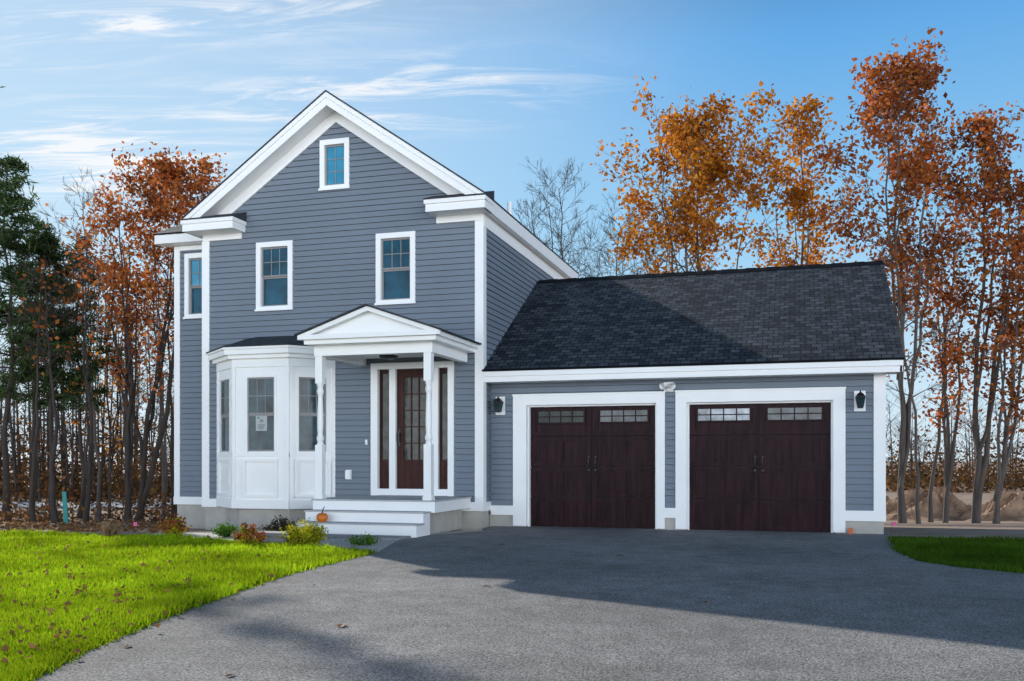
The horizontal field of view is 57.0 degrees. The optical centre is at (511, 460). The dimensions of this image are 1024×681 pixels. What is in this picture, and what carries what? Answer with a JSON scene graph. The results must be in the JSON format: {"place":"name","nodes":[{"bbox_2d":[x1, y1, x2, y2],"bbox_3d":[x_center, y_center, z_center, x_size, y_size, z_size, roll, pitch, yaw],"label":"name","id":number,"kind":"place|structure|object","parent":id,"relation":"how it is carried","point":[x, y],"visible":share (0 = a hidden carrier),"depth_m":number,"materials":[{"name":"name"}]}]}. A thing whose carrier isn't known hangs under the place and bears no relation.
{"place":"outdoors","nodes":[
{"label":"outdoors","id":0,"kind":"place"},
{"bbox_2d":[0,502,170,506],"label":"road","id":1,"kind":"structure","parent":0,"point":[61,505],"depth_m":43.73,"materials":[{"name":"grey asphalt"}]},
{"bbox_2d":[99,521,124,535],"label":"ornamental grass","id":2,"kind":"object","parent":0,"point":[110,531],"depth_m":14.20,"materials":[{"name":"beige plant"}]},
{"bbox_2d":[0,528,376,680],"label":"grass","id":3,"kind":"structure","parent":0,"point":[243,574],"depth_m":8.88,"materials":[{"name":"green plant"}]},
{"bbox_2d":[0,530,289,662],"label":"fallen leaves","id":4,"kind":"object","parent":3,"relation":"on","point":[67,631],"depth_m":7.47,"materials":[{"name":"brown plant"}]},
{"bbox_2d":[231,529,241,538],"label":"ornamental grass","id":5,"kind":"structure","parent":0,"point":[234,535],"depth_m":13.85,"materials":[{"name":"brown plant"}]},
{"bbox_2d":[0,462,1023,538],"bbox_3d":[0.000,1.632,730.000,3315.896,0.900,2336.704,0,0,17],"label":"ground","id":6,"kind":"structure","parent":0,"point":[967,529],"depth_m":22.44,"materials":[{"name":"brown soil"}]},
{"bbox_2d":[2,264,65,521],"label":"bare tree","id":7,"kind":"object","parent":6,"relation":"on","point":[32,515],"visible":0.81,"depth_m":26.98,"materials":[{"name":"brown plant"}]},
{"bbox_2d":[0,154,91,520],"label":"pine tree","id":8,"kind":"object","parent":6,"relation":"on","point":[13,204],"visible":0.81,"depth_m":29.89,"materials":[{"name":"green plant"}]},
{"bbox_2d":[0,213,98,504],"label":"pine tree","id":9,"kind":"object","parent":6,"relation":"on","point":[42,402],"visible":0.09,"depth_m":35.89,"materials":[{"name":"green plant"}]},
{"bbox_2d":[15,259,91,522],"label":"bare tree","id":10,"kind":"object","parent":6,"relation":"on","point":[53,506],"visible":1,"depth_m":26.03,"materials":[{"name":"brown plant"}]},
{"bbox_2d":[62,492,68,523],"bbox_3d":[-11.372,1.210,24.007,0.190,0.820,0.020,0,0,17],"label":"marker stake","id":11,"kind":"object","parent":6,"relation":"on","point":[65,507],"visible":0.86,"depth_m":24.00,"materials":[{"name":"teal plastic"}]},
{"bbox_2d":[0,222,132,520],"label":"pine tree","id":12,"kind":"object","parent":6,"relation":"on","point":[50,247],"visible":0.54,"depth_m":30.76,"materials":[{"name":"green plant"}]},
{"bbox_2d":[41,234,123,517],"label":"pine tree","id":13,"kind":"object","parent":6,"relation":"on","point":[81,452],"visible":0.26,"depth_m":33.97,"materials":[{"name":"green plant"}]},
{"bbox_2d":[48,239,118,521],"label":"bare tree","id":14,"kind":"object","parent":6,"relation":"on","point":[89,442],"visible":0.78,"depth_m":29.07,"materials":[{"name":"brown plant"}]},
{"bbox_2d":[26,167,143,520],"bbox_3d":[-14.096,-3.759,31.094,3.042,11.602,3.569,0,0,17],"label":"bare tree","id":15,"kind":"object","parent":6,"relation":"on","point":[98,510],"visible":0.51,"depth_m":31.01,"materials":[{"name":"brown plant"}]},
{"bbox_2d":[0,224,173,500],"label":"trunks","id":16,"kind":"object","parent":6,"relation":"on","point":[63,436],"visible":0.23,"depth_m":51.32,"materials":[{"name":"brown plant"}]},
{"bbox_2d":[0,330,173,501],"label":"trees","id":17,"kind":"object","parent":6,"relation":"on","point":[58,478],"visible":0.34,"depth_m":50.99,"materials":[{"name":"brown plant"}]},
{"bbox_2d":[0,513,176,532],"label":"leaf litter","id":18,"kind":"object","parent":6,"relation":"on","point":[153,528],"visible":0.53,"depth_m":20.57,"materials":[{"name":"brown plant"}]},
{"bbox_2d":[0,456,176,522],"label":"undergrowth","id":19,"kind":"object","parent":6,"relation":"on","point":[45,507],"visible":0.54,"depth_m":31.47,"materials":[{"name":"brown plant"}]},
{"bbox_2d":[59,239,173,516],"bbox_3d":[-14.197,-2.943,33.927,3.494,10.134,3.564,0,0,17],"label":"bare tree","id":20,"kind":"object","parent":6,"relation":"on","point":[111,447],"visible":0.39,"depth_m":33.90,"materials":[{"name":"brown plant"}]},
{"bbox_2d":[60,177,173,520],"bbox_3d":[-11.594,-3.202,28.007,2.747,10.190,2.931,0,0,44],"label":"oak tree","id":21,"kind":"object","parent":6,"relation":"on","point":[122,274],"visible":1,"depth_m":27.98,"materials":[{"name":"orange plant"}]},
{"bbox_2d":[45,141,227,520],"bbox_3d":[-11.283,-4.116,30.012,5.660,12.255,4.386,0,0,-42],"label":"oak tree","id":22,"kind":"object","parent":6,"relation":"on","point":[168,173],"visible":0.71,"depth_m":29.78,"materials":[{"name":"orange plant"}]},
{"bbox_2d":[124,222,178,518],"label":"bare tree","id":23,"kind":"object","parent":6,"relation":"on","point":[164,461],"visible":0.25,"depth_m":32.83,"materials":[{"name":"brown plant"}]},
{"bbox_2d":[142,234,176,519],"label":"bare tree","id":24,"kind":"object","parent":6,"relation":"on","point":[169,345],"visible":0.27,"depth_m":30.94,"materials":[{"name":"brown plant"}]},
{"bbox_2d":[126,531,474,551],"bbox_3d":[-3.449,1.169,14.403,5.037,0.001,3.855,0,0,17],"label":"gravel bed","id":25,"kind":"object","parent":6,"relation":"on","point":[380,545],"visible":0.36,"depth_m":13.56,"materials":[{"name":"grey gravel"}]},
{"bbox_2d":[156,513,191,535],"bbox_3d":[-5.117,0.993,14.235,0.425,0.379,0.505,0,0,34],"label":"flowering plant","id":26,"kind":"object","parent":25,"relation":"on","point":[175,526],"visible":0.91,"depth_m":14.19,"materials":[{"name":"green plant"}]},
{"bbox_2d":[210,520,238,536],"bbox_3d":[-4.353,1.042,14.390,0.454,0.283,0.414,0,0,-36],"label":"shrub","id":27,"kind":"object","parent":25,"relation":"on","point":[221,530],"visible":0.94,"depth_m":14.36,"materials":[{"name":"green plant"}]},
{"bbox_2d":[234,522,266,544],"bbox_3d":[-3.506,1.005,12.651,0.402,0.356,0.456,0,0,17],"label":"flowering plant","id":28,"kind":"object","parent":25,"relation":"on","point":[245,536],"visible":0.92,"depth_m":12.59,"materials":[{"name":"red plant"}]},
{"bbox_2d":[254,531,288,542],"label":"stone slab","id":29,"kind":"structure","parent":25,"relation":"on","point":[272,536],"depth_m":13.02,"materials":[{"name":"grey stone"}]},
{"bbox_2d":[257,515,298,530],"bbox_3d":[-3.641,1.017,14.632,0.660,0.335,0.550,0,0,-17],"label":"shrub","id":30,"kind":"object","parent":25,"relation":"on","point":[273,528],"visible":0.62,"depth_m":14.57,"materials":[{"name":"green plant"}]},
{"bbox_2d":[278,517,328,544],"bbox_3d":[-2.838,0.981,12.998,0.700,0.407,0.752,0,0,17],"label":"shrub","id":31,"kind":"object","parent":25,"relation":"on","point":[310,533],"visible":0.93,"depth_m":12.84,"materials":[{"name":"yellow plant"}]},
{"bbox_2d":[345,532,381,544],"bbox_3d":[-2.051,1.088,12.987,0.498,0.193,0.439,0,0,17],"label":"shrub","id":32,"kind":"object","parent":25,"relation":"on","point":[369,540],"visible":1,"depth_m":12.93,"materials":[{"name":"green plant"}]},
{"bbox_2d":[324,534,410,539],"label":"path","id":33,"kind":"structure","parent":25,"relation":"on","point":[382,537],"depth_m":14.07,"materials":[{"name":"grey concrete"}]},
{"bbox_2d":[153,90,903,537],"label":"house","id":34,"kind":"structure","parent":6,"relation":"on","point":[379,330],"depth_m":16.62,"materials":[{"name":"grey wood"}]},
{"bbox_2d":[183,253,201,318],"bbox_3d":[-6.160,-3.471,18.766,0.810,1.302,0.132,0,0,17],"label":"window","id":35,"kind":"structure","parent":34,"relation":"in","point":[192,261],"depth_m":18.83,"materials":[{"name":"white paint"}]},
{"bbox_2d":[219,376,230,453],"bbox_3d":[-5.293,-0.821,17.471,0.082,1.422,0.690,0,0,-34],"label":"window","id":36,"kind":"structure","parent":34,"relation":"in","point":[224,383],"depth_m":17.51,"materials":[{"name":"white paint"}]},
{"bbox_2d":[244,374,276,453],"bbox_3d":[-4.494,-0.821,16.923,0.670,1.422,0.082,0,0,17],"label":"window","id":37,"kind":"structure","parent":34,"relation":"in","point":[260,390],"depth_m":16.92,"materials":[{"name":"grey glass"}]},
{"bbox_2d":[254,240,294,311],"bbox_3d":[-4.398,-3.411,17.506,0.790,1.282,0.132,0,0,17],"label":"window","id":38,"kind":"structure","parent":34,"relation":"in","point":[274,260],"depth_m":17.53,"materials":[{"name":"white paint"}]},
{"bbox_2d":[216,357,334,508],"bbox_3d":[-4.477,-0.492,17.219,2.504,2.720,0.706,0,0,17],"label":"bay window","id":39,"kind":"structure","parent":34,"relation":"in","point":[285,479],"depth_m":16.91,"materials":[{"name":"white paint"}]},
{"bbox_2d":[295,374,329,453],"bbox_3d":[-3.594,-0.821,16.960,0.630,1.422,0.082,0,0,-29],"label":"window","id":40,"kind":"structure","parent":34,"relation":"in","point":[306,388],"depth_m":16.93,"materials":[{"name":"white paint"}]},
{"bbox_2d":[316,506,327,521],"bbox_3d":[-2.980,0.845,14.799,0.178,0.242,0.178,0,0,39],"label":"pumpkin","id":41,"kind":"object","parent":34,"relation":"on","point":[322,517],"visible":0.98,"depth_m":14.74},
{"bbox_2d":[318,137,349,190],"bbox_3d":[-3.216,-5.371,17.146,0.620,0.922,0.120,0,0,17],"label":"window","id":42,"kind":"structure","parent":34,"relation":"in","point":[334,153],"depth_m":17.16,"materials":[{"name":"white paint"}]},
{"bbox_2d":[374,231,415,305],"bbox_3d":[-2.065,-3.411,16.807,0.790,1.282,0.132,0,0,17],"label":"window","id":43,"kind":"structure","parent":34,"relation":"in","point":[395,251],"depth_m":16.83,"materials":[{"name":"blue glass"}]},
{"bbox_2d":[397,369,425,488],"bbox_3d":[-1.728,-0.555,16.747,0.680,2.125,0.090,0,0,17],"label":"front door","id":44,"kind":"structure","parent":34,"relation":"in","point":[411,393],"depth_m":16.79,"materials":[{"name":"brown wood"}]},
{"bbox_2d":[531,405,654,528],"bbox_3d":[1.387,0.113,16.327,2.226,2.100,0.125,0,0,17],"label":"garage door","id":45,"kind":"structure","parent":34,"relation":"in","point":[628,446],"depth_m":16.31,"materials":[{"name":"brown wood"}]},
{"bbox_2d":[690,402,830,531],"bbox_3d":[4.062,0.113,15.525,2.268,2.100,0.125,0,0,17],"label":"garage door","id":46,"kind":"structure","parent":34,"relation":"in","point":[774,458],"depth_m":15.51,"materials":[{"name":"brown wood"}]},
{"bbox_2d":[513,188,567,259],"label":"bare tree","id":47,"kind":"object","parent":6,"relation":"on","point":[520,208],"visible":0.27,"depth_m":36.00,"materials":[{"name":"grey plant"}]},
{"bbox_2d":[520,157,638,277],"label":"bare tree","id":48,"kind":"object","parent":6,"relation":"on","point":[561,232],"visible":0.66,"depth_m":33.89,"materials":[{"name":"grey plant"}]},
{"bbox_2d":[557,187,674,277],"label":"bare tree","id":49,"kind":"object","parent":6,"relation":"on","point":[607,252],"visible":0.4,"depth_m":34.34,"materials":[{"name":"grey plant"}]},
{"bbox_2d":[628,227,696,274],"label":"bare tree","id":50,"kind":"object","parent":6,"relation":"on","point":[660,256],"visible":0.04,"depth_m":35.89,"materials":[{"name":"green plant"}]},
{"bbox_2d":[590,75,821,273],"bbox_3d":[5.997,-4.859,30.196,6.566,13.724,7.072,0,0,-22],"label":"oak tree","id":51,"kind":"object","parent":6,"relation":"on","point":[711,166],"visible":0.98,"depth_m":29.09,"materials":[{"name":"orange plant"}]},
{"bbox_2d":[742,93,869,266],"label":"oak tree","id":52,"kind":"object","parent":6,"relation":"on","point":[795,198],"visible":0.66,"depth_m":30.52,"materials":[{"name":"orange plant"}]},
{"bbox_2d":[798,27,1009,522],"bbox_3d":[10.791,-4.793,25.927,5.012,13.146,4.420,0,0,33],"label":"oak tree","id":53,"kind":"object","parent":6,"relation":"on","point":[917,173],"visible":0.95,"depth_m":25.59,"materials":[{"name":"orange plant"}]},
{"bbox_2d":[862,233,953,523],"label":"bare tree","id":54,"kind":"object","parent":6,"relation":"on","point":[917,509],"visible":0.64,"depth_m":24.97,"materials":[{"name":"brown plant"}]},
{"bbox_2d":[886,486,971,520],"bbox_3d":[14.428,1.495,32.894,5.382,1.206,3.153,0,0,17],"label":"dirt mound","id":55,"kind":"object","parent":6,"relation":"on","point":[958,508],"visible":0.59,"depth_m":32.42,"materials":[{"name":"soil"}]},
{"bbox_2d":[897,226,987,522],"bbox_3d":[12.213,-2.430,27.058,2.752,8.534,3.410,0,0,17],"label":"oak tree","id":56,"kind":"object","parent":6,"relation":"on","point":[945,415],"visible":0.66,"depth_m":26.86,"materials":[{"name":"orange plant"}]},
{"bbox_2d":[897,161,987,521],"bbox_3d":[12.710,-3.448,27.864,2.640,10.660,2.612,0,0,17],"label":"bare tree","id":57,"kind":"object","parent":6,"relation":"on","point":[930,508],"visible":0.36,"depth_m":27.93,"materials":[{"name":"brown plant"}]},
{"bbox_2d":[886,412,1023,492],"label":"undergrowth","id":58,"kind":"object","parent":6,"relation":"on","point":[965,477],"visible":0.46,"depth_m":67.33,"materials":[{"name":"brown plant"}]},
{"bbox_2d":[886,378,1023,491],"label":"trunks","id":59,"kind":"object","parent":6,"relation":"on","point":[927,451],"visible":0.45,"depth_m":69.00,"materials":[{"name":"brown plant"}]},
{"bbox_2d":[921,100,1023,522],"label":"oak tree","id":60,"kind":"object","parent":6,"relation":"on","point":[987,127],"visible":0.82,"depth_m":25.91,"materials":[{"name":"orange plant"}]},
{"bbox_2d":[954,206,1023,523],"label":"oak tree","id":61,"kind":"object","parent":6,"relation":"on","point":[1011,342],"visible":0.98,"depth_m":24.96,"materials":[{"name":"orange plant"}]},
{"bbox_2d":[955,490,1023,520],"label":"dirt mound","id":62,"kind":"object","parent":6,"relation":"on","point":[1011,506],"visible":0.74,"depth_m":30.52,"materials":[{"name":"soil"}]},
{"bbox_2d":[0,0,1023,461],"label":"sky","id":63,"kind":"structure","parent":0,"point":[482,88],"materials":[{"name":"blue"}]},
{"bbox_2d":[34,526,1023,680],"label":"driveway","id":64,"kind":"structure","parent":0,"point":[549,603],"depth_m":6.98,"materials":[{"name":"grey asphalt"}]},
{"bbox_2d":[886,535,1023,573],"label":"grass","id":65,"kind":"structure","parent":0,"point":[1006,554],"depth_m":11.81,"materials":[{"name":"green plant"}]}
]}

